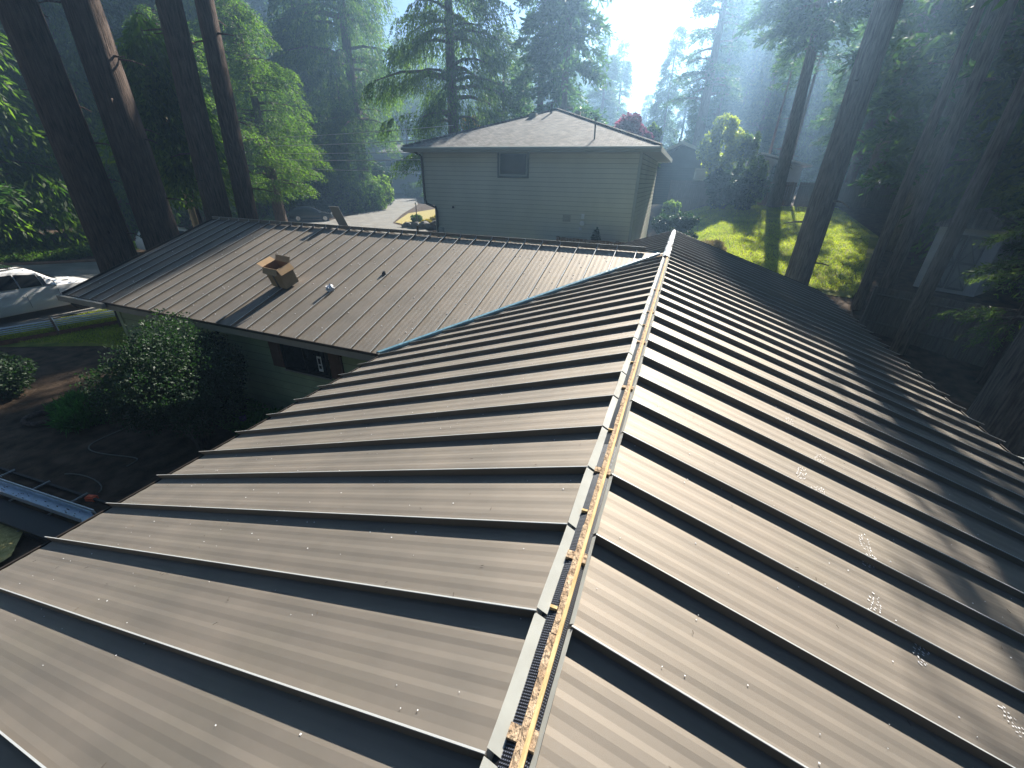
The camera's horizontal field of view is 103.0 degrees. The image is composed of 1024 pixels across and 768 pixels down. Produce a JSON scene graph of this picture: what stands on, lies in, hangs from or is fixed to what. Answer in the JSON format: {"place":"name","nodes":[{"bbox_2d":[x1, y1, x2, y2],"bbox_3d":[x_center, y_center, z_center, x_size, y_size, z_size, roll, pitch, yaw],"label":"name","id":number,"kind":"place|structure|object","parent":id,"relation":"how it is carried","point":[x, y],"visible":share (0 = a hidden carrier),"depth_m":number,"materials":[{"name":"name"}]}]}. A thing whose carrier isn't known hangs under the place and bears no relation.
{"place":"outdoors","nodes":[
{"label":"outdoors","id":0,"kind":"place"},
{"bbox_2d":[20,410,50,426],"bbox_3d":[-10.708,0.774,9.261,0.779,0.104,0.639,11,28,18],"label":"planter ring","id":1,"kind":"object","parent":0,"point":[25,419],"visible":0.62,"depth_m":9.10,"materials":[{"name":"grey stone"}]},
{"bbox_2d":[0,467,110,543],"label":"trestle","id":2,"kind":"object","parent":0,"point":[42,483],"visible":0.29,"depth_m":7.24,"materials":[{"name":"grey metal"}]},
{"bbox_2d":[0,498,75,540],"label":"dark plank","id":3,"kind":"object","parent":2,"relation":"on","point":[32,522],"depth_m":6.40,"materials":[{"name":"grey"}]},
{"bbox_2d":[0,478,95,522],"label":"gutter length","id":4,"kind":"object","parent":2,"relation":"on","point":[53,504],"visible":0.99,"depth_m":6.63,"materials":[{"name":"metal"}]},
{"bbox_2d":[0,309,130,349],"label":"lawn","id":5,"kind":"structure","parent":0,"point":[35,344],"depth_m":13.62,"materials":[{"name":"green plant"}]},
{"bbox_2d":[0,310,117,345],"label":"panel bundle","id":6,"kind":"object","parent":5,"relation":"on","point":[53,323],"visible":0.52,"depth_m":14.02,"materials":[{"name":"metal"}]},
{"bbox_2d":[0,193,431,327],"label":"street","id":7,"kind":"structure","parent":0,"point":[393,212],"depth_m":23.97,"materials":[{"name":"grey asphalt"}]},
{"bbox_2d":[0,264,90,317],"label":"car","id":8,"kind":"object","parent":7,"relation":"on","point":[24,290],"visible":0.73,"depth_m":15.22,"materials":[{"name":"white paint"}]},
{"bbox_2d":[288,206,332,221],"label":"car","id":9,"kind":"object","parent":7,"relation":"on","point":[297,213],"visible":0.99,"depth_m":43.86,"materials":[{"name":"grey paint"}]},
{"bbox_2d":[396,209,434,223],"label":"garden island","id":10,"kind":"structure","parent":0,"point":[427,214],"depth_m":49.98,"materials":[{"name":"soil"}]},
{"bbox_2d":[18,0,909,149],"label":"sky","id":11,"kind":"structure","parent":0,"point":[649,25],"materials":[{"name":"white"}]},
{"bbox_2d":[0,182,1023,567],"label":"ground","id":12,"kind":"structure","parent":0,"point":[50,454],"depth_m":9.22,"materials":[{"name":"soil"}]},
{"bbox_2d":[0,524,22,561],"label":"grass patch","id":13,"kind":"object","parent":12,"relation":"on","point":[9,538],"visible":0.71,"depth_m":6.21,"materials":[{"name":"green plant"}]},
{"bbox_2d":[0,168,32,227],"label":"conifer tree","id":14,"kind":"object","parent":12,"relation":"on","point":[2,201],"visible":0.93,"depth_m":24.40,"materials":[{"name":"green plant"}]},
{"bbox_2d":[0,112,37,222],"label":"conifer tree","id":15,"kind":"object","parent":12,"relation":"on","point":[16,151],"visible":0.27,"depth_m":39.92,"materials":[{"name":"green plant"}]},
{"bbox_2d":[0,349,38,401],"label":"shrub","id":16,"kind":"object","parent":12,"relation":"on","point":[13,376],"visible":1,"depth_m":10.08,"materials":[{"name":"green plant"}]},
{"bbox_2d":[0,42,70,217],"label":"conifer tree","id":17,"kind":"object","parent":12,"relation":"on","point":[37,156],"visible":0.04,"depth_m":41.69,"materials":[{"name":"green plant"}]},
{"bbox_2d":[0,26,87,248],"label":"conifer tree","id":18,"kind":"object","parent":12,"relation":"on","point":[21,232],"visible":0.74,"depth_m":26.77,"materials":[{"name":"green plant"}]},
{"bbox_2d":[0,259,95,265],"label":"kerb","id":19,"kind":"structure","parent":12,"relation":"on","point":[50,262],"depth_m":24.39,"materials":[{"name":"grey concrete"}]},
{"bbox_2d":[0,0,141,326],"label":"conifer tree","id":20,"kind":"object","parent":12,"relation":"on","point":[58,107],"visible":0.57,"depth_m":12.38,"materials":[{"name":"brown wood"}]},
{"bbox_2d":[41,387,111,437],"bbox_3d":[-9.682,0.605,9.055,1.427,1.060,1.345,11,28,18],"label":"shrub","id":21,"kind":"object","parent":12,"relation":"on","point":[69,411],"visible":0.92,"depth_m":8.80,"materials":[{"name":"green plant"}]},
{"bbox_2d":[0,0,190,240],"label":"conifer tree","id":22,"kind":"object","parent":12,"relation":"on","point":[65,44],"visible":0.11,"depth_m":29.88,"materials":[{"name":"green plant"}]},
{"bbox_2d":[38,0,187,249],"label":"conifer tree","id":23,"kind":"object","parent":12,"relation":"on","point":[125,130],"visible":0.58,"depth_m":12.89,"materials":[{"name":"brown wood"}]},
{"bbox_2d":[0,214,288,262],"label":"ground cover","id":24,"kind":"object","parent":12,"relation":"on","point":[75,250],"visible":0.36,"depth_m":25.96,"materials":[{"name":"green plant"}]},
{"bbox_2d":[69,308,250,452],"bbox_3d":[-6.527,0.076,7.905,3.210,3.021,2.450,11,28,18],"label":"shrub","id":25,"kind":"object","parent":12,"relation":"on","point":[206,383],"visible":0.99,"depth_m":7.33,"materials":[{"name":"green plant"}]},
{"bbox_2d":[100,0,237,226],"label":"conifer tree","id":26,"kind":"object","parent":12,"relation":"on","point":[130,4],"visible":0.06,"depth_m":31.46,"materials":[{"name":"green plant"}]},
{"bbox_2d":[96,8,253,223],"bbox_3d":[-13.739,-8.674,17.133,4.806,10.974,4.909,11,28,18],"label":"conifer tree","id":27,"kind":"object","parent":12,"relation":"on","point":[152,87],"visible":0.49,"depth_m":15.19,"materials":[{"name":"plant"}]},
{"bbox_2d":[141,0,231,220],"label":"conifer tree","id":28,"kind":"object","parent":12,"relation":"on","point":[194,113],"visible":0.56,"depth_m":13.41,"materials":[{"name":"brown plant"}]},
{"bbox_2d":[87,3,302,214],"bbox_3d":[-20.887,-16.609,27.365,12.228,13.734,11.194,-16,31,-30],"label":"conifer tree","id":29,"kind":"object","parent":12,"relation":"on","point":[200,55],"visible":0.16,"depth_m":26.60,"materials":[{"name":"green plant"}]},
{"bbox_2d":[192,0,272,222],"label":"conifer tree","id":30,"kind":"object","parent":12,"relation":"on","point":[229,121],"visible":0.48,"depth_m":13.88,"materials":[{"name":"brown plant"}]},
{"bbox_2d":[202,392,283,435],"bbox_3d":[-5.629,0.786,8.742,2.396,1.048,1.054,14,30,23],"label":"shrub","id":31,"kind":"object","parent":12,"relation":"on","point":[253,415],"visible":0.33,"depth_m":8.42,"materials":[{"name":"green plant"}]},
{"bbox_2d":[182,0,307,218],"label":"conifer tree","id":32,"kind":"object","parent":12,"relation":"on","point":[189,9],"visible":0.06,"depth_m":42.27,"materials":[{"name":"green plant"}]},
{"bbox_2d":[187,0,333,224],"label":"conifer tree","id":33,"kind":"object","parent":12,"relation":"on","point":[254,67],"visible":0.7,"depth_m":29.84,"materials":[{"name":"green plant"}]},
{"bbox_2d":[239,0,286,149],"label":"conifer tree","id":34,"kind":"object","parent":12,"relation":"on","point":[262,46],"depth_m":60.50,"materials":[{"name":"green plant"}]},
{"bbox_2d":[245,0,292,94],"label":"conifer tree","id":35,"kind":"object","parent":12,"relation":"on","point":[259,11],"visible":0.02,"depth_m":69.33,"materials":[{"name":"green plant"}]},
{"bbox_2d":[244,0,309,142],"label":"conifer tree","id":36,"kind":"object","parent":12,"relation":"on","point":[263,3],"visible":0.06,"depth_m":69.58,"materials":[{"name":"green plant"}]},
{"bbox_2d":[283,182,334,212],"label":"hedge shrub","id":37,"kind":"object","parent":12,"relation":"on","point":[320,202],"visible":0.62,"depth_m":50.73,"materials":[{"name":"green plant"}]},
{"bbox_2d":[262,0,357,211],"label":"conifer tree","id":38,"kind":"object","parent":12,"relation":"on","point":[318,115],"visible":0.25,"depth_m":48.10,"materials":[{"name":"green plant"}]},
{"bbox_2d":[264,0,412,209],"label":"conifer tree","id":39,"kind":"object","parent":12,"relation":"on","point":[346,16],"visible":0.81,"depth_m":46.07,"materials":[{"name":"green plant"}]},
{"bbox_2d":[327,179,373,212],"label":"hedge shrub","id":40,"kind":"object","parent":12,"relation":"on","point":[354,201],"visible":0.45,"depth_m":52.26,"materials":[{"name":"green plant"}]},
{"bbox_2d":[323,62,386,213],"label":"conifer tree","id":41,"kind":"object","parent":12,"relation":"on","point":[355,150],"visible":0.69,"depth_m":50.16,"materials":[{"name":"green plant"}]},
{"bbox_2d":[335,0,390,167],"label":"conifer tree","id":42,"kind":"object","parent":12,"relation":"on","point":[374,140],"visible":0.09,"depth_m":80.60,"materials":[{"name":"green plant"}]},
{"bbox_2d":[355,159,394,204],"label":"hedge shrub","id":43,"kind":"object","parent":12,"relation":"on","point":[378,169],"visible":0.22,"depth_m":59.63,"materials":[{"name":"green plant"}]},
{"bbox_2d":[369,174,394,209],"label":"hedge shrub","id":44,"kind":"object","parent":12,"relation":"on","point":[387,188],"visible":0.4,"depth_m":55.15,"materials":[{"name":"green plant"}]},
{"bbox_2d":[365,144,420,192],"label":"house","id":45,"kind":"structure","parent":12,"relation":"on","point":[398,181],"depth_m":80.00,"materials":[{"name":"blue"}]},
{"bbox_2d":[391,35,422,144],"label":"conifer tree","id":46,"kind":"object","parent":12,"relation":"on","point":[409,105],"visible":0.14,"depth_m":100.21,"materials":[{"name":"green plant"}]},
{"bbox_2d":[400,180,422,196],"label":"street shrub","id":47,"kind":"object","parent":12,"relation":"on","point":[410,189],"visible":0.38,"depth_m":75.89,"materials":[{"name":"green plant"}]},
{"bbox_2d":[407,33,447,140],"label":"conifer tree","id":48,"kind":"object","parent":12,"relation":"on","point":[414,108],"visible":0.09,"depth_m":92.58,"materials":[{"name":"green plant"}]},
{"bbox_2d":[360,0,524,186],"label":"conifer tree","id":49,"kind":"object","parent":12,"relation":"on","point":[450,19],"visible":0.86,"depth_m":27.09,"materials":[{"name":"green plant"}]},
{"bbox_2d":[473,22,534,125],"bbox_3d":[-0.520,-24.427,40.057,9.083,17.120,8.793,-2,27,-7],"label":"conifer tree","id":50,"kind":"object","parent":12,"relation":"on","point":[515,57],"visible":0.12,"depth_m":37.09,"materials":[{"name":"green plant"}]},
{"bbox_2d":[0,216,1023,767],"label":"house","id":51,"kind":"structure","parent":12,"relation":"on","point":[672,498],"depth_m":2.16,"materials":[{"name":"brown metal"}]},
{"bbox_2d":[257,254,298,288],"bbox_3d":[-4.913,-2.361,8.580,0.666,0.530,0.457,16,49,23],"label":"cardboard box","id":52,"kind":"object","parent":51,"relation":"on","point":[278,271],"visible":1,"depth_m":8.52,"materials":[{"name":"brown cardboard"}]},
{"bbox_2d":[279,344,332,380],"bbox_3d":[-4.066,-0.487,7.990,1.200,0.675,0.065,11,28,18],"label":"window","id":53,"kind":"structure","parent":51,"relation":"in","point":[313,363],"depth_m":8.01,"materials":[{"name":"black glass"}]},
{"bbox_2d":[328,206,347,229],"bbox_3d":[-4.713,-4.490,11.226,0.493,0.752,0.245,11,28,18],"label":"roofing offcut","id":54,"kind":"object","parent":51,"relation":"on","point":[337,214],"visible":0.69,"depth_m":11.14,"materials":[{"name":"grey metal"}]},
{"bbox_2d":[400,104,672,244],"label":"house","id":55,"kind":"structure","parent":12,"relation":"on","point":[551,174],"depth_m":16.80,"materials":[{"name":"wood"}]},
{"bbox_2d":[497,152,529,177],"bbox_3d":[0.043,-8.924,16.611,1.370,0.920,0.060,11,28,18],"label":"window","id":56,"kind":"structure","parent":55,"relation":"in","point":[509,164],"depth_m":16.60,"materials":[{"name":"grey"}]},
{"bbox_2d":[505,0,587,118],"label":"conifer tree","id":57,"kind":"object","parent":12,"relation":"on","point":[520,89],"visible":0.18,"depth_m":32.05,"materials":[{"name":"green plant"}]},
{"bbox_2d":[524,0,618,126],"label":"conifer tree","id":58,"kind":"object","parent":12,"relation":"on","point":[573,9],"visible":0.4,"depth_m":28.57,"materials":[{"name":"green plant"}]},
{"bbox_2d":[556,236,624,248],"bbox_3d":[3.094,-4.105,16.224,3.083,3.150,0.136,15,30,25],"label":"wooden fence","id":59,"kind":"object","parent":12,"relation":"on","point":[558,238],"visible":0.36,"depth_m":15.75,"materials":[{"name":"brown wood"}]},
{"bbox_2d":[583,34,622,125],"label":"conifer tree","id":60,"kind":"object","parent":12,"relation":"on","point":[613,72],"visible":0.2,"depth_m":62.70,"materials":[{"name":"green plant"}]},
{"bbox_2d":[605,39,633,124],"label":"conifer tree","id":61,"kind":"object","parent":12,"relation":"on","point":[625,77],"visible":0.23,"depth_m":69.40,"materials":[{"name":"green plant"}]},
{"bbox_2d":[613,111,655,140],"bbox_3d":[8.450,-14.970,30.272,3.339,8.980,2.279,11,28,18],"label":"tree","id":62,"kind":"object","parent":12,"relation":"on","point":[630,122],"visible":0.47,"depth_m":28.19,"materials":[{"name":"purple plant"}]},
{"bbox_2d":[646,121,663,166],"bbox_3d":[10.183,-15.103,30.533,1.673,7.791,1.610,-9,29,-20],"label":"tree","id":63,"kind":"object","parent":12,"relation":"on","point":[655,130],"visible":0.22,"depth_m":28.88,"materials":[{"name":"green plant"}]},
{"bbox_2d":[644,25,688,148],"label":"conifer tree","id":64,"kind":"object","parent":12,"relation":"on","point":[667,94],"visible":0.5,"depth_m":65.25,"materials":[{"name":"green plant"}]},
{"bbox_2d":[659,199,681,215],"bbox_3d":[9.737,-10.185,25.508,1.270,2.699,1.302,-22,35,-37],"label":"shrub","id":65,"kind":"object","parent":12,"relation":"on","point":[673,207],"visible":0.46,"depth_m":24.88,"materials":[{"name":"green plant"}]},
{"bbox_2d":[651,211,700,234],"bbox_3d":[8.837,-8.154,22.368,2.529,2.527,1.768,11,28,18],"label":"shrub","id":66,"kind":"object","parent":12,"relation":"on","point":[679,222],"visible":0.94,"depth_m":21.77,"materials":[{"name":"green plant"}]},
{"bbox_2d":[668,50,702,145],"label":"conifer tree","id":67,"kind":"object","parent":12,"relation":"on","point":[681,123],"visible":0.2,"depth_m":95.40,"materials":[{"name":"green plant"}]},
{"bbox_2d":[652,137,736,204],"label":"house","id":68,"kind":"structure","parent":12,"relation":"on","point":[685,164],"depth_m":37.38,"materials":[{"name":"grey"}]},
{"bbox_2d":[667,180,733,211],"bbox_3d":[15.268,-14.271,31.992,5.850,3.080,0.130,11,28,18],"label":"wooden fence","id":69,"kind":"object","parent":12,"relation":"on","point":[701,190],"visible":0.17,"depth_m":32.21,"materials":[{"name":"grey wood"}]},
{"bbox_2d":[658,0,752,145],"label":"conifer tree","id":70,"kind":"object","parent":12,"relation":"on","point":[709,69],"visible":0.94,"depth_m":44.26,"materials":[{"name":"green plant"}]},
{"bbox_2d":[681,0,758,155],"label":"conifer tree","id":71,"kind":"object","parent":12,"relation":"on","point":[733,109],"visible":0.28,"depth_m":60.79,"materials":[{"name":"green plant"}]},
{"bbox_2d":[695,112,746,177],"bbox_3d":[16.496,-17.925,32.528,3.734,6.418,2.268,11,28,18],"label":"tree","id":72,"kind":"object","parent":12,"relation":"on","point":[709,156],"visible":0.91,"depth_m":31.65,"materials":[{"name":"green plant"}]},
{"bbox_2d":[686,4,765,137],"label":"conifer tree","id":73,"kind":"object","parent":12,"relation":"on","point":[692,127],"visible":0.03,"depth_m":72.22,"materials":[{"name":"green plant"}]},
{"bbox_2d":[727,130,761,180],"bbox_3d":[18.098,-17.119,32.200,2.097,5.116,1.810,11,28,18],"label":"tree","id":74,"kind":"object","parent":12,"relation":"on","point":[752,144],"visible":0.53,"depth_m":31.46,"materials":[{"name":"green plant"}]},
{"bbox_2d":[711,0,785,163],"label":"conifer tree","id":75,"kind":"object","parent":12,"relation":"on","point":[754,68],"visible":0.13,"depth_m":67.68,"materials":[{"name":"green plant"}]},
{"bbox_2d":[744,152,769,208],"bbox_3d":[17.103,-14.184,28.611,1.711,3.757,1.446,11,28,18],"label":"shrub","id":76,"kind":"object","parent":12,"relation":"on","point":[761,172],"visible":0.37,"depth_m":28.06,"materials":[{"name":"green plant"}]},
{"bbox_2d":[738,2,801,154],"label":"conifer tree","id":77,"kind":"object","parent":12,"relation":"on","point":[753,114],"visible":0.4,"depth_m":66.09,"materials":[{"name":"green plant"}]},
{"bbox_2d":[757,182,797,204],"bbox_3d":[19.366,-14.085,30.175,2.800,1.657,0.130,11,28,18],"label":"wooden fence","id":78,"kind":"object","parent":12,"relation":"on","point":[789,189],"visible":0.23,"depth_m":29.92,"materials":[{"name":"grey wood"}]},
{"bbox_2d":[745,152,812,199],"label":"shed","id":79,"kind":"structure","parent":12,"relation":"on","point":[794,174],"depth_m":35.45,"materials":[{"name":"grey"}]},
{"bbox_2d":[765,18,825,153],"bbox_3d":[23.085,-23.074,35.177,4.276,13.922,3.763,-9,29,-20],"label":"conifer tree","id":80,"kind":"object","parent":12,"relation":"on","point":[784,71],"visible":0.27,"depth_m":33.87,"materials":[{"name":"green plant"}]},
{"bbox_2d":[759,0,854,185],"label":"conifer tree","id":81,"kind":"object","parent":12,"relation":"on","point":[806,154],"visible":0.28,"depth_m":66.22,"materials":[{"name":"plant"}]},
{"bbox_2d":[780,0,851,159],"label":"conifer tree","id":82,"kind":"object","parent":12,"relation":"on","point":[836,55],"visible":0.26,"depth_m":34.87,"materials":[{"name":"green plant"}]},
{"bbox_2d":[783,0,903,284],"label":"conifer tree","id":83,"kind":"object","parent":12,"relation":"on","point":[869,59],"visible":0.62,"depth_m":10.91,"materials":[{"name":"brown wood"}]},
{"bbox_2d":[801,0,919,189],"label":"conifer tree","id":84,"kind":"object","parent":12,"relation":"on","point":[812,174],"visible":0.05,"depth_m":46.97,"materials":[{"name":"green plant"}]},
{"bbox_2d":[808,0,961,197],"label":"conifer tree","id":85,"kind":"object","parent":12,"relation":"on","point":[856,162],"visible":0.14,"depth_m":35.59,"materials":[{"name":"green plant"}]},
{"bbox_2d":[793,182,992,209],"bbox_3d":[26.070,-12.793,27.891,11.400,1.667,0.130,11,28,18],"label":"wooden fence","id":86,"kind":"object","parent":12,"relation":"on","point":[878,194],"visible":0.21,"depth_m":28.53,"materials":[{"name":"grey wood"}]},
{"bbox_2d":[840,0,976,207],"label":"conifer tree","id":87,"kind":"object","parent":12,"relation":"on","point":[925,21],"visible":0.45,"depth_m":24.73,"materials":[{"name":"green plant"}]},
{"bbox_2d":[850,0,986,310],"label":"conifer tree","id":88,"kind":"object","parent":12,"relation":"on","point":[861,295],"visible":0.91,"depth_m":13.10,"materials":[{"name":"brown wood"}]},
{"bbox_2d":[831,0,1023,251],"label":"conifer tree","id":89,"kind":"object","parent":12,"relation":"on","point":[906,95],"visible":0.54,"depth_m":18.23,"materials":[{"name":"green plant"}]},
{"bbox_2d":[856,0,1023,188],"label":"conifer tree","id":90,"kind":"object","parent":12,"relation":"on","point":[912,115],"visible":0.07,"depth_m":27.54,"materials":[{"name":"green plant"}]},
{"bbox_2d":[859,286,1023,370],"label":"wooden fence","id":91,"kind":"object","parent":12,"relation":"on","point":[954,348],"visible":0.44,"depth_m":12.52,"materials":[{"name":"grey wood"}]},
{"bbox_2d":[872,0,1018,314],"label":"conifer tree","id":92,"kind":"object","parent":12,"relation":"on","point":[951,136],"visible":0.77,"depth_m":12.59,"materials":[{"name":"brown wood"}]},
{"bbox_2d":[889,70,1023,354],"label":"conifer tree","id":93,"kind":"object","parent":12,"relation":"on","point":[963,213],"visible":0.9,"depth_m":10.97,"materials":[{"name":"brown wood"}]},
{"bbox_2d":[898,51,1023,280],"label":"conifer tree","id":94,"kind":"object","parent":12,"relation":"on","point":[949,205],"visible":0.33,"depth_m":18.40,"materials":[{"name":"green plant"}]},
{"bbox_2d":[910,18,1023,228],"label":"conifer tree","id":95,"kind":"object","parent":12,"relation":"on","point":[961,150],"visible":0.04,"depth_m":22.37,"materials":[{"name":"green plant"}]},
{"bbox_2d":[913,207,1023,296],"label":"shed","id":96,"kind":"structure","parent":12,"relation":"on","point":[967,254],"depth_m":15.49,"materials":[{"name":"grey"}]},
{"bbox_2d":[937,235,968,287],"bbox_3d":[17.076,-4.830,16.021,0.073,1.995,0.554,-14,31,-28],"label":"door","id":97,"kind":"structure","parent":96,"relation":"in","point":[964,238],"depth_m":15.83,"materials":[{"name":"grey"}]},
{"bbox_2d":[944,235,986,290],"bbox_3d":[17.379,-4.594,15.567,0.073,1.995,0.554,-14,31,-28],"label":"door","id":98,"kind":"structure","parent":96,"relation":"in","point":[971,254],"depth_m":15.55,"materials":[{"name":"grey wood"}]},
{"bbox_2d":[925,177,1023,384],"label":"conifer tree","id":99,"kind":"object","parent":12,"relation":"on","point":[1003,343],"visible":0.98,"depth_m":10.50,"materials":[{"name":"green plant"}]},
{"bbox_2d":[965,0,1023,457],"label":"conifer tree","id":100,"kind":"object","parent":12,"relation":"on","point":[996,407],"visible":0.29,"depth_m":7.25,"materials":[{"name":"brown plant"}]},
{"bbox_2d":[986,104,1023,257],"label":"conifer tree","id":101,"kind":"object","parent":12,"relation":"on","point":[1015,247],"visible":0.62,"depth_m":14.70,"materials":[{"name":"green plant"}]},
{"bbox_2d":[671,203,877,297],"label":"back lawn","id":102,"kind":"structure","parent":0,"point":[872,241],"depth_m":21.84,"materials":[{"name":"green plant"}]},
{"bbox_2d":[703,167,773,210],"bbox_3d":[15.908,-13.773,28.938,4.559,2.929,2.043,11,28,18],"label":"shrub","id":103,"kind":"object","parent":102,"relation":"on","point":[736,192],"visible":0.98,"depth_m":28.58,"materials":[{"name":"green plant"}]},
{"bbox_2d":[732,0,916,207],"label":"conifer tree","id":104,"kind":"object","parent":102,"relation":"on","point":[817,27],"visible":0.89,"depth_m":25.56,"materials":[{"name":"plant"}]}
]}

